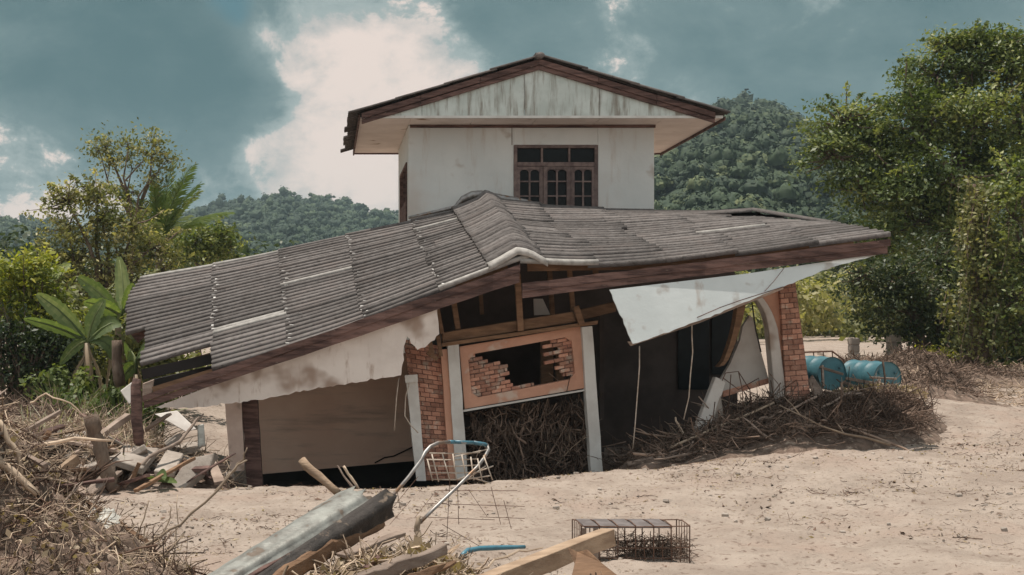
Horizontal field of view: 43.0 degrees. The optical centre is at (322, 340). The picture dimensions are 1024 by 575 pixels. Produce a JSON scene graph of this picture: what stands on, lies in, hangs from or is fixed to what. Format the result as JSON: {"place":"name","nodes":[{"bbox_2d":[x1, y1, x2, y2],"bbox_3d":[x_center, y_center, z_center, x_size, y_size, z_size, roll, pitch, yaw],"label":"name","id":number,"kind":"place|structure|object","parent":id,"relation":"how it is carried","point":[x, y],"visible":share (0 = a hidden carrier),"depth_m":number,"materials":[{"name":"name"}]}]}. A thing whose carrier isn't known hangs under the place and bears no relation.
{"place":"outdoors","nodes":[
{"label":"outdoors","id":0,"kind":"place"},
{"bbox_2d":[197,424,204,447],"bbox_3d":[-1.725,1.356,18.160,0.125,0.330,0.114,0,0,0],"label":"bent sheet","id":1,"kind":"object","parent":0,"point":[201,435],"visible":1,"depth_m":18.15,"materials":[{"name":"paint"}]},
{"bbox_2d":[0,334,1023,574],"bbox_3d":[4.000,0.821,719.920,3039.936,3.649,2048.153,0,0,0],"label":"ground","id":2,"kind":"structure","parent":0,"point":[784,548],"depth_m":14.38,"materials":[{"name":"sand"}]},
{"bbox_2d":[0,242,88,404],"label":"yellow green bush","id":3,"kind":"object","parent":2,"relation":"on","point":[17,278],"visible":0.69,"depth_m":26.80,"materials":[{"name":"green plant"}]},
{"bbox_2d":[22,252,70,281],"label":"banana plant","id":4,"kind":"object","parent":2,"relation":"on","point":[66,267],"visible":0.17,"depth_m":30.05,"materials":[{"name":"green plant"}]},
{"bbox_2d":[0,302,101,406],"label":"dark hedge","id":5,"kind":"object","parent":2,"relation":"on","point":[49,345],"visible":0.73,"depth_m":25.85,"materials":[{"name":"green plant"}]},
{"bbox_2d":[57,455,80,475],"bbox_3d":[-3.439,1.736,16.600,0.640,0.472,0.110,0,0,-44],"label":"plank","id":6,"kind":"object","parent":2,"relation":"on","point":[74,461],"visible":0.38,"depth_m":16.70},
{"bbox_2d":[24,292,120,396],"bbox_3d":[-4.863,0.350,24.896,1.824,2.612,0.627,0,0,0],"label":"banana plant","id":7,"kind":"object","parent":2,"relation":"on","point":[96,327],"visible":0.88,"depth_m":24.98,"materials":[{"name":"green plant"}]},
{"bbox_2d":[36,437,112,447],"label":"branch","id":8,"kind":"object","parent":2,"relation":"on","point":[73,438],"visible":0.76,"depth_m":15.48,"materials":[{"name":"wood"}]},
{"bbox_2d":[18,362,167,435],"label":"weeds","id":9,"kind":"object","parent":2,"relation":"on","point":[115,394],"visible":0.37,"depth_m":23.75,"materials":[{"name":"green plant"}]},
{"bbox_2d":[0,428,187,574],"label":"debris heap","id":10,"kind":"object","parent":2,"relation":"on","point":[111,564],"visible":0.41,"depth_m":8.64,"materials":[{"name":"wood"},{"name":"concrete"},{"name":"straw"}]},
{"bbox_2d":[0,419,23,474],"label":"branch","id":11,"kind":"object","parent":10,"relation":"on","point":[9,442],"visible":0.82,"depth_m":8.99,"materials":[{"name":"wood"}]},
{"bbox_2d":[0,456,39,496],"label":"branch","id":12,"kind":"object","parent":10,"relation":"on","point":[22,479],"visible":0.94,"depth_m":8.88,"materials":[{"name":"wood"}]},
{"bbox_2d":[54,477,114,488],"bbox_3d":[-1.863,1.054,9.274,0.696,0.116,0.041,0,0,-7],"label":"broken board","id":13,"kind":"object","parent":10,"relation":"on","point":[110,479],"visible":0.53,"depth_m":9.29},
{"bbox_2d":[63,452,130,495],"bbox_3d":[-1.792,1.090,9.142,0.867,0.564,0.097,0,0,-10],"label":"branch","id":14,"kind":"object","parent":10,"relation":"on","point":[90,475],"visible":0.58,"depth_m":9.18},
{"bbox_2d":[88,507,120,527],"bbox_3d":[-1.598,1.369,9.210,0.365,0.270,0.558,0,0,0],"label":"plastic film","id":15,"kind":"object","parent":10,"relation":"on","point":[116,517],"visible":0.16,"depth_m":9.39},
{"bbox_2d":[79,497,148,543],"bbox_3d":[-1.563,1.334,9.509,0.641,0.355,0.061,0,0,21],"label":"broken board","id":16,"kind":"object","parent":10,"relation":"on","point":[132,532],"visible":0.22,"depth_m":9.46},
{"bbox_2d":[143,460,246,545],"bbox_3d":[-1.123,1.275,9.298,1.154,0.816,0.039,0,0,0],"label":"branch","id":17,"kind":"object","parent":10,"relation":"on","point":[194,510],"visible":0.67,"depth_m":9.29,"materials":[{"name":"wood"},{"name":"bark"}]},
{"bbox_2d":[13,404,186,471],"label":"strap grass","id":18,"kind":"structure","parent":2,"relation":"on","point":[30,412],"depth_m":19.80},
{"bbox_2d":[84,414,119,493],"bbox_3d":[-2.872,1.482,16.589,0.467,1.062,0.240,0,0,0],"label":"wooden post","id":19,"kind":"object","parent":2,"relation":"on","point":[93,426],"visible":0.84,"depth_m":16.52,"materials":[{"name":"brown wood"}]},
{"bbox_2d":[0,392,208,574],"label":"heap straw","id":20,"kind":"object","parent":2,"relation":"on","point":[146,555],"visible":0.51,"depth_m":8.79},
{"bbox_2d":[25,370,186,435],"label":"green grass","id":21,"kind":"structure","parent":2,"relation":"on","point":[67,399],"depth_m":22.93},
{"bbox_2d":[2,268,210,410],"bbox_3d":[-4.681,0.195,28.623,5.027,3.540,5.778,0,0,0],"label":"garden scrub","id":22,"kind":"object","parent":2,"relation":"on","point":[102,359],"visible":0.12,"depth_m":27.09,"materials":[{"name":"green plant"}]},
{"bbox_2d":[77,256,140,389],"bbox_3d":[-4.479,-0.030,26.478,1.411,3.476,0.975,0,0,0],"label":"banana plant","id":23,"kind":"object","parent":2,"relation":"on","point":[98,291],"visible":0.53,"depth_m":26.60,"materials":[{"name":"green plant"}]},
{"bbox_2d":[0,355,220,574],"bbox_3d":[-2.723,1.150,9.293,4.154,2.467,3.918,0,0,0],"label":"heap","id":24,"kind":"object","parent":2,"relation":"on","point":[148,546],"depth_m":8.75,"materials":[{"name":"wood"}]},
{"bbox_2d":[16,167,206,312],"bbox_3d":[-5.655,-1.524,32.707,5.414,6.040,3.605,0,0,0],"label":"round tree","id":25,"kind":"object","parent":2,"relation":"on","point":[106,219],"visible":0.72,"depth_m":32.70,"materials":[{"name":"green plant"}]},
{"bbox_2d":[13,374,213,444],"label":"dry reeds","id":26,"kind":"object","parent":2,"relation":"on","point":[114,413],"visible":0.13,"depth_m":21.29,"materials":[{"name":"plant"}]},
{"bbox_2d":[1,405,235,490],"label":"rubble mound","id":27,"kind":"object","parent":2,"relation":"on","point":[205,483],"visible":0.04,"depth_m":17.53,"materials":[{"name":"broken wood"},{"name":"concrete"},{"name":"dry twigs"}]},
{"bbox_2d":[15,410,61,435],"bbox_3d":[-4.066,1.230,17.520,0.953,0.552,0.088,0,0,-17],"label":"broken board","id":28,"kind":"object","parent":27,"relation":"on","point":[48,418],"visible":0.63,"depth_m":17.56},
{"bbox_2d":[79,454,117,473],"bbox_3d":[-3.016,1.667,17.210,0.573,0.260,0.591,0,0,0],"label":"concrete chunk","id":29,"kind":"object","parent":27,"relation":"on","point":[91,464],"visible":0.26,"depth_m":17.05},
{"bbox_2d":[25,433,116,452],"bbox_3d":[-3.535,1.392,17.532,1.415,0.280,0.140,0,0,7],"label":"broken board","id":30,"kind":"object","parent":29,"relation":"on","point":[113,450],"visible":0.4,"depth_m":17.45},
{"bbox_2d":[70,413,130,456],"bbox_3d":[-3.080,1.323,17.701,0.958,0.599,0.140,0,0,-41],"label":"plank","id":31,"kind":"object","parent":27,"relation":"on","point":[117,423],"visible":0.57,"depth_m":17.79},
{"bbox_2d":[5,395,250,487],"bbox_3d":[-3.326,1.590,18.502,4.585,1.489,4.040,0,0,0],"label":"yard straw","id":32,"kind":"object","parent":27,"relation":"on","point":[103,424],"visible":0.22,"depth_m":18.27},
{"bbox_2d":[204,453,223,484],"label":"broken board","id":33,"kind":"object","parent":32,"relation":"on","point":[216,475],"visible":0.63,"depth_m":17.71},
{"bbox_2d":[37,427,234,480],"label":"rubble bits","id":34,"kind":"object","parent":27,"relation":"on","point":[152,467],"visible":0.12,"depth_m":17.50,"materials":[{"name":"concrete"}]},
{"bbox_2d":[113,445,158,474],"bbox_3d":[-2.558,1.634,17.510,0.496,0.320,1.015,0,0,0],"label":"concrete slab","id":35,"kind":"object","parent":34,"relation":"on","point":[131,464],"depth_m":17.23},
{"bbox_2d":[131,378,143,444],"bbox_3d":[-2.590,0.986,17.802,0.186,0.940,0.180,0,0,0],"label":"wooden post","id":36,"kind":"object","parent":35,"relation":"on","point":[136,417],"visible":0.99,"depth_m":17.74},
{"bbox_2d":[154,450,183,476],"bbox_3d":[-2.117,1.694,17.610,0.273,0.306,0.829,0,0,3],"label":"concrete slab","id":37,"kind":"object","parent":34,"relation":"on","point":[169,459],"depth_m":17.60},
{"bbox_2d":[124,413,171,442],"bbox_3d":[-2.665,1.363,18.608,1.121,0.651,0.123,0,0,32],"label":"broken board","id":38,"kind":"object","parent":27,"relation":"on","point":[156,422],"visible":0.42,"depth_m":18.39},
{"bbox_2d":[155,411,195,431],"bbox_3d":[-2.106,1.165,18.504,0.688,0.290,0.178,0,0,31],"label":"white board","id":39,"kind":"object","parent":27,"relation":"on","point":[178,419],"visible":0.84,"depth_m":18.46,"materials":[{"name":"paint"}]},
{"bbox_2d":[143,465,209,474],"bbox_3d":[-2.046,1.799,17.591,1.016,0.165,0.131,0,0,10],"label":"broken board","id":40,"kind":"object","parent":27,"relation":"on","point":[198,468],"visible":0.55,"depth_m":17.51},
{"bbox_2d":[171,441,200,454],"bbox_3d":[-1.995,1.599,18.792,0.436,0.193,0.456,0,0,-40],"label":"concrete chunk","id":41,"kind":"object","parent":27,"relation":"on","point":[191,445],"visible":0.55,"depth_m":18.66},
{"bbox_2d":[112,340,124,386],"bbox_3d":[-3.675,0.410,22.995,0.228,0.842,0.221,0,0,-23],"label":"wooden post","id":42,"kind":"object","parent":2,"relation":"on","point":[118,374],"visible":1,"depth_m":22.93,"materials":[{"name":"brown wood"}]},
{"bbox_2d":[0,359,253,488],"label":"yard twigs","id":43,"kind":"object","parent":2,"relation":"on","point":[11,411],"visible":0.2,"depth_m":21.62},
{"bbox_2d":[117,474,149,485],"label":"broken board","id":44,"kind":"object","parent":2,"relation":"on","point":[133,479],"visible":0.78,"depth_m":16.61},
{"bbox_2d":[122,413,203,488],"bbox_3d":[-2.168,1.496,17.547,0.095,0.909,1.778,0,0,31],"label":"branch","id":45,"kind":"object","parent":44,"relation":"on","point":[155,453],"visible":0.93,"depth_m":17.56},
{"bbox_2d":[123,342,144,407],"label":"banana plant","id":46,"kind":"object","parent":2,"relation":"on","point":[131,369],"visible":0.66,"depth_m":23.48,"materials":[{"name":"green plant"}]},
{"bbox_2d":[74,117,195,278],"bbox_3d":[-5.425,-2.426,36.039,3.577,7.781,2.598,0,0,21],"label":"slender tree","id":47,"kind":"object","parent":2,"relation":"on","point":[108,154],"visible":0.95,"depth_m":35.95,"materials":[{"name":"green plant"}]},
{"bbox_2d":[148,469,176,482],"bbox_3d":[-2.138,1.800,16.752,0.498,0.218,0.325,0,0,0],"label":"green sapling","id":48,"kind":"object","parent":2,"relation":"on","point":[165,478],"visible":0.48,"depth_m":16.81,"materials":[{"name":"green plant"}]},
{"bbox_2d":[133,457,195,492],"bbox_3d":[-2.067,1.761,16.827,0.072,0.350,1.375,0,0,27],"label":"broken board","id":49,"kind":"object","parent":2,"relation":"on","point":[158,477],"visible":0.99,"depth_m":16.70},
{"bbox_2d":[108,155,234,269],"bbox_3d":[-4.428,-2.019,37.045,3.869,6.836,3.892,0,0,0],"label":"palm","id":50,"kind":"object","parent":2,"relation":"on","point":[165,200],"visible":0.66,"depth_m":36.74,"materials":[{"name":"green plant"}]},
{"bbox_2d":[172,454,218,487],"bbox_3d":[-1.756,1.833,17.666,0.234,0.457,1.403,0,0,22],"label":"concrete slab","id":51,"kind":"object","parent":2,"relation":"on","point":[186,473],"depth_m":17.46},
{"bbox_2d":[164,215,253,356],"bbox_3d":[-3.601,-1.304,39.849,3.301,5.452,2.366,0,0,0],"label":"tree","id":52,"kind":"object","parent":2,"relation":"on","point":[216,235],"visible":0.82,"depth_m":39.77,"materials":[{"name":"green plant"}]},
{"bbox_2d":[258,488,396,574],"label":"dark tin sheet","id":53,"kind":"object","parent":2,"relation":"on","point":[372,512],"visible":0.76,"depth_m":9.29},
{"bbox_2d":[248,551,291,574],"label":"plank","id":54,"kind":"object","parent":53,"relation":"on","point":[261,569],"visible":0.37,"depth_m":8.73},
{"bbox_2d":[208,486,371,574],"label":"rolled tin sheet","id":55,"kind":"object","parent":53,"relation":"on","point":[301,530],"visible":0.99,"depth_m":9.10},
{"bbox_2d":[298,457,340,494],"bbox_3d":[-0.024,1.049,9.849,0.343,0.292,0.077,0,0,20],"label":"stick","id":56,"kind":"object","parent":55,"relation":"on","point":[316,474],"visible":0.97,"depth_m":9.83,"materials":[{"name":"brown wood"}]},
{"bbox_2d":[273,522,384,574],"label":"split log","id":57,"kind":"object","parent":2,"relation":"on","point":[302,564],"visible":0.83,"depth_m":8.99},
{"bbox_2d":[390,440,524,545],"bbox_3d":[0.982,1.248,10.176,1.294,0.900,0.519,0,0,-24],"label":"cart","id":58,"kind":"object","parent":2,"relation":"on","point":[472,472],"visible":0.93,"depth_m":10.19,"materials":[{"name":"metal"}]},
{"bbox_2d":[125,52,890,488],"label":"house","id":59,"kind":"structure","parent":2,"relation":"on","point":[529,246],"depth_m":21.50,"materials":[{"name":"paint"}]},
{"bbox_2d":[121,382,131,403],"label":"white board","id":60,"kind":"object","parent":59,"relation":"on","point":[126,392],"visible":0.62,"depth_m":18.97,"materials":[{"name":"paint"}]},
{"bbox_2d":[400,162,406,221],"bbox_3d":[1.705,-2.575,26.350,0.090,1.950,2.000,0,0,0],"label":"side window","id":61,"kind":"structure","parent":59,"relation":"in","point":[403,176],"depth_m":26.32,"materials":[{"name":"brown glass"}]},
{"bbox_2d":[463,373,625,483],"bbox_3d":[3.434,1.666,20.112,2.872,2.379,2.011,0,0,0],"label":"root curtain","id":62,"kind":"object","parent":59,"relation":"hanging from","point":[523,431],"visible":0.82,"depth_m":19.63,"materials":[{"name":"plant"}]},
{"bbox_2d":[514,145,597,206],"bbox_3d":[4.581,-2.869,25.035,1.647,1.938,0.130,0,0,0],"label":"window","id":63,"kind":"structure","parent":59,"relation":"in","point":[545,174],"depth_m":25.03,"materials":[{"name":"brown wood"}]},
{"bbox_2d":[678,310,732,388],"bbox_3d":[7.386,0.036,24.565,1.048,1.806,0.050,0,0,0],"label":"doorway","id":64,"kind":"structure","parent":59,"relation":"in","point":[721,324],"depth_m":24.56,"materials":[{"name":"black glass"}]},
{"bbox_2d":[0,203,1020,337],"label":"thicket","id":65,"kind":"object","parent":2,"relation":"on","point":[245,251],"depth_m":102.14,"materials":[{"name":"green plant"}]},
{"bbox_2d":[450,439,612,484],"bbox_3d":[3.240,2.077,20.740,3.480,1.155,2.280,0,0,0],"label":"silt mound","id":66,"kind":"object","parent":2,"relation":"on","point":[604,465],"visible":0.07,"depth_m":20.09,"materials":[{"name":"soil"}]},
{"bbox_2d":[83,432,1023,572],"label":"mud twigs","id":67,"kind":"object","parent":2,"relation":"on","point":[145,504],"visible":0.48,"depth_m":14.88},
{"bbox_2d":[84,427,1023,571],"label":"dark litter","id":68,"kind":"object","parent":2,"relation":"on","point":[814,529],"visible":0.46,"depth_m":14.96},
{"bbox_2d":[86,433,1023,573],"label":"mud litter","id":69,"kind":"object","parent":2,"relation":"on","point":[647,499],"visible":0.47,"depth_m":14.98,"materials":[{"name":"soil"}]},
{"bbox_2d":[118,443,1016,571],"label":"mud clods","id":70,"kind":"object","parent":2,"relation":"on","point":[1003,529],"visible":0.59,"depth_m":14.48,"materials":[{"name":"soil"}]},
{"bbox_2d":[572,519,689,562],"bbox_3d":[2.814,1.847,11.655,0.987,0.407,0.441,0,0,0],"label":"wire cage","id":71,"kind":"object","parent":2,"relation":"on","point":[595,524],"visible":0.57,"depth_m":11.52,"materials":[{"name":"metal"}]},
{"bbox_2d":[600,528,703,561],"bbox_3d":[2.981,1.889,11.678,0.918,0.405,0.659,0,0,0],"label":"cage straw","id":72,"kind":"object","parent":2,"relation":"on","point":[631,543],"visible":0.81,"depth_m":11.56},
{"bbox_2d":[567,360,952,470],"bbox_3d":[6.751,1.428,19.462,6.139,2.280,3.663,0,0,0],"label":"twig tangle","id":73,"kind":"object","parent":2,"relation":"on","point":[737,413],"visible":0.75,"depth_m":18.80,"materials":[{"name":"wood"}]},
{"bbox_2d":[670,402,774,447],"bbox_3d":[5.931,1.246,18.804,1.789,0.664,0.130,0,0,-17],"label":"pole","id":74,"kind":"object","parent":73,"relation":"on","point":[747,414],"visible":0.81,"depth_m":18.75,"materials":[{"name":"wood"}]},
{"bbox_2d":[808,375,824,396],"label":"tilted board","id":75,"kind":"object","parent":73,"relation":"on","point":[816,386],"visible":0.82,"depth_m":19.51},
{"bbox_2d":[613,405,946,469],"bbox_3d":[6.975,1.700,20.525,6.950,1.631,5.850,0,0,0],"label":"root heap","id":76,"kind":"object","parent":2,"relation":"on","point":[787,445],"visible":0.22,"depth_m":18.17,"materials":[{"name":"twigs"},{"name":"roots"}]},
{"bbox_2d":[692,377,725,433],"bbox_3d":[5.813,1.047,19.198,0.776,0.994,0.228,0,0,-37],"label":"concrete post","id":77,"kind":"object","parent":76,"relation":"on","point":[715,390],"visible":0.58,"depth_m":19.20,"materials":[{"name":"white paint"}]},
{"bbox_2d":[722,371,759,417],"bbox_3d":[6.307,0.828,19.300,0.639,0.737,0.016,0,0,0],"label":"rebar","id":78,"kind":"object","parent":76,"relation":"on","point":[739,388],"visible":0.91,"depth_m":19.29,"materials":[{"name":"metal"}]},
{"bbox_2d":[793,423,907,449],"bbox_3d":[7.700,1.472,18.231,1.828,0.524,0.142,0,0,29],"label":"branch","id":79,"kind":"object","parent":76,"relation":"on","point":[873,436],"visible":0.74,"depth_m":18.18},
{"bbox_2d":[825,382,928,402],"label":"dry leaves","id":80,"kind":"object","parent":76,"relation":"on","point":[879,384],"visible":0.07,"depth_m":21.30,"materials":[{"name":"brown plant"}]},
{"bbox_2d":[805,356,845,390],"bbox_3d":[9.224,0.594,23.819,0.628,0.653,0.899,0,0,-18],"label":"steel drum","id":81,"kind":"object","parent":2,"relation":"on","point":[813,363],"visible":0.47,"depth_m":23.44,"materials":[{"name":"blue paint"}]},
{"bbox_2d":[779,397,890,445],"bbox_3d":[7.294,1.148,18.168,1.484,0.676,0.208,0,0,22],"label":"branch","id":82,"kind":"object","parent":2,"relation":"on","point":[865,437],"visible":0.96,"depth_m":18.09,"materials":[{"name":"wood"},{"name":"bark"}]},
{"bbox_2d":[735,263,935,341],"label":"bright thicket","id":83,"kind":"object","parent":2,"relation":"on","point":[817,315],"visible":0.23,"depth_m":60.77,"materials":[{"name":"green plant"}]},
{"bbox_2d":[848,338,859,357],"bbox_3d":[13.762,0.393,33.000,0.240,0.942,0.233,0,0,0],"label":"concrete post","id":84,"kind":"object","parent":2,"relation":"on","point":[854,343],"visible":0.4,"depth_m":32.89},
{"bbox_2d":[819,365,896,386],"bbox_3d":[9.294,0.669,22.149,1.294,0.499,0.246,0,0,0],"label":"raft frame","id":85,"kind":"object","parent":2,"relation":"on","point":[822,367],"visible":0.74,"depth_m":22.15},
{"bbox_2d":[792,380,942,443],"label":"fine roots","id":86,"kind":"object","parent":2,"relation":"on","point":[872,414],"visible":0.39,"depth_m":18.87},
{"bbox_2d":[843,359,901,387],"bbox_3d":[10.021,0.675,23.319,0.628,0.653,0.899,0,0,-18],"label":"steel drum","id":87,"kind":"object","parent":2,"relation":"on","point":[859,369],"visible":0.48,"depth_m":23.01,"materials":[{"name":"blue paint"}]},
{"bbox_2d":[886,335,901,355],"bbox_3d":[14.793,0.342,33.000,0.304,0.994,0.291,0,0,0],"label":"concrete post","id":88,"kind":"object","parent":2,"relation":"on","point":[893,341],"visible":0.37,"depth_m":32.85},
{"bbox_2d":[767,16,1023,273],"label":"broadleaf tree","id":89,"kind":"object","parent":2,"relation":"on","point":[926,136],"visible":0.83,"depth_m":36.11,"materials":[{"name":"green plant"}]},
{"bbox_2d":[809,214,989,358],"bbox_3d":[15.223,-1.212,33.134,5.307,4.287,3.829,0,0,-27],"label":"dark tree","id":90,"kind":"object","parent":2,"relation":"on","point":[914,309],"visible":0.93,"depth_m":32.77,"materials":[{"name":"green plant"}]},
{"bbox_2d":[901,245,968,358],"bbox_3d":[16.691,-0.792,33.846,2.203,3.475,1.960,0,0,-37],"label":"vine stump","id":91,"kind":"object","parent":2,"relation":"on","point":[949,269],"visible":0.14,"depth_m":33.62,"materials":[{"name":"green plant"}]},
{"bbox_2d":[914,339,962,362],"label":"yellow bush","id":92,"kind":"object","parent":2,"relation":"on","point":[933,348],"visible":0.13,"depth_m":31.89,"materials":[{"name":"green plant"}]},
{"bbox_2d":[866,339,1023,405],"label":"driftwood litter","id":93,"kind":"object","parent":2,"relation":"on","point":[1019,394],"visible":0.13,"depth_m":26.75,"materials":[{"name":"wood"}]},
{"bbox_2d":[884,352,1023,406],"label":"soil banks","id":94,"kind":"object","parent":2,"relation":"on","point":[950,393],"visible":0.12,"depth_m":25.02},
{"bbox_2d":[838,339,1023,399],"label":"bank twigs","id":95,"kind":"object","parent":94,"relation":"on","point":[927,358],"visible":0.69,"depth_m":27.77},
{"bbox_2d":[885,323,1023,364],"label":"undergrowth bush","id":96,"kind":"object","parent":2,"relation":"on","point":[1002,358],"visible":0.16,"depth_m":32.53,"materials":[{"name":"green plant"}]},
{"bbox_2d":[931,175,1021,369],"bbox_3d":[15.646,-1.463,30.243,2.178,5.030,1.804,0,0,-42],"label":"vine stump","id":97,"kind":"object","parent":2,"relation":"on","point":[976,299],"visible":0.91,"depth_m":30.12,"materials":[{"name":"green plant"}]},
{"bbox_2d":[941,146,1023,364],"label":"leafy tree","id":98,"kind":"object","parent":2,"relation":"on","point":[1016,294],"visible":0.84,"depth_m":29.86,"materials":[{"name":"green plant"}]},
{"bbox_2d":[985,223,1023,362],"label":"vine stump","id":99,"kind":"object","parent":2,"relation":"on","point":[1010,275],"visible":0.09,"depth_m":32.61,"materials":[{"name":"green plant"}]},
{"bbox_3d":[0.995,1.865,9.090,3.990,0.605,2.580,0,0,0],"label":"bark heap","id":100,"kind":"object","parent":2,"relation":"on","visible":0},
{"bbox_2d":[309,535,480,574],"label":"bark flakes","id":101,"kind":"object","parent":100,"relation":"on","point":[416,540],"visible":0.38,"depth_m":9.13,"materials":[{"name":"bark"},{"name":"wood"}]},
{"bbox_2d":[336,531,405,558],"bbox_3d":[0.361,1.479,9.249,0.108,0.114,0.679,0,0,42],"label":"plank","id":102,"kind":"object","parent":101,"relation":"on","point":[387,537],"visible":0.86,"depth_m":9.24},
{"bbox_2d":[459,547,542,573],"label":"branch","id":103,"kind":"object","parent":101,"relation":"on","point":[498,558],"visible":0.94,"depth_m":9.52,"materials":[{"name":"wood"}]},
{"bbox_2d":[354,542,447,574],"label":"split log","id":104,"kind":"object","parent":100,"relation":"on","point":[399,565],"visible":1,"depth_m":8.76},
{"bbox_2d":[408,560,455,574],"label":"split log","id":105,"kind":"object","parent":100,"relation":"on","point":[432,570],"visible":1,"depth_m":8.58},
{"bbox_2d":[282,519,600,574],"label":"bark shreds","id":106,"kind":"object","parent":100,"relation":"on","point":[345,565],"visible":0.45,"depth_m":9.00,"materials":[{"name":"wood"}]},
{"bbox_2d":[459,545,525,559],"bbox_3d":[1.308,1.627,9.855,0.632,0.100,0.062,0,0,-30],"label":"blue handle","id":107,"kind":"object","parent":106,"relation":"on","point":[491,548],"visible":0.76,"depth_m":9.84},
{"bbox_2d":[480,528,615,574],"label":"plank","id":108,"kind":"object","parent":100,"relation":"on","point":[550,559],"visible":0.94,"depth_m":9.40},
{"bbox_2d":[568,548,615,574],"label":"bark sheet","id":109,"kind":"object","parent":100,"relation":"on","point":[587,562],"visible":1,"depth_m":8.97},
{"bbox_2d":[0,0,1023,225],"label":"sky","id":110,"kind":"structure","parent":0,"point":[259,94],"materials":[{"name":"blue"}]},
{"bbox_2d":[658,167,830,332],"bbox_3d":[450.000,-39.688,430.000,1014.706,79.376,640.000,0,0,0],"label":"hill","id":111,"kind":"structure","parent":0,"point":[667,201],"depth_m":203.72,"materials":[{"name":"green plant"}]},
{"bbox_2d":[654,89,1021,271],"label":"forest","id":112,"kind":"object","parent":111,"relation":"on","point":[739,143],"visible":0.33,"depth_m":203.82,"materials":[{"name":"green plant"}]},
{"bbox_2d":[817,343,902,356],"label":"road","id":113,"kind":"structure","parent":0,"point":[840,348],"depth_m":44.29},
{"bbox_3d":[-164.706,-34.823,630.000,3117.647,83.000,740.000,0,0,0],"label":"far hill","id":114,"kind":"structure","parent":0,"visible":0},
{"bbox_2d":[0,185,397,283],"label":"forest","id":115,"kind":"object","parent":114,"relation":"on","point":[284,215],"visible":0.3,"depth_m":546.01,"materials":[{"name":"green plant"}]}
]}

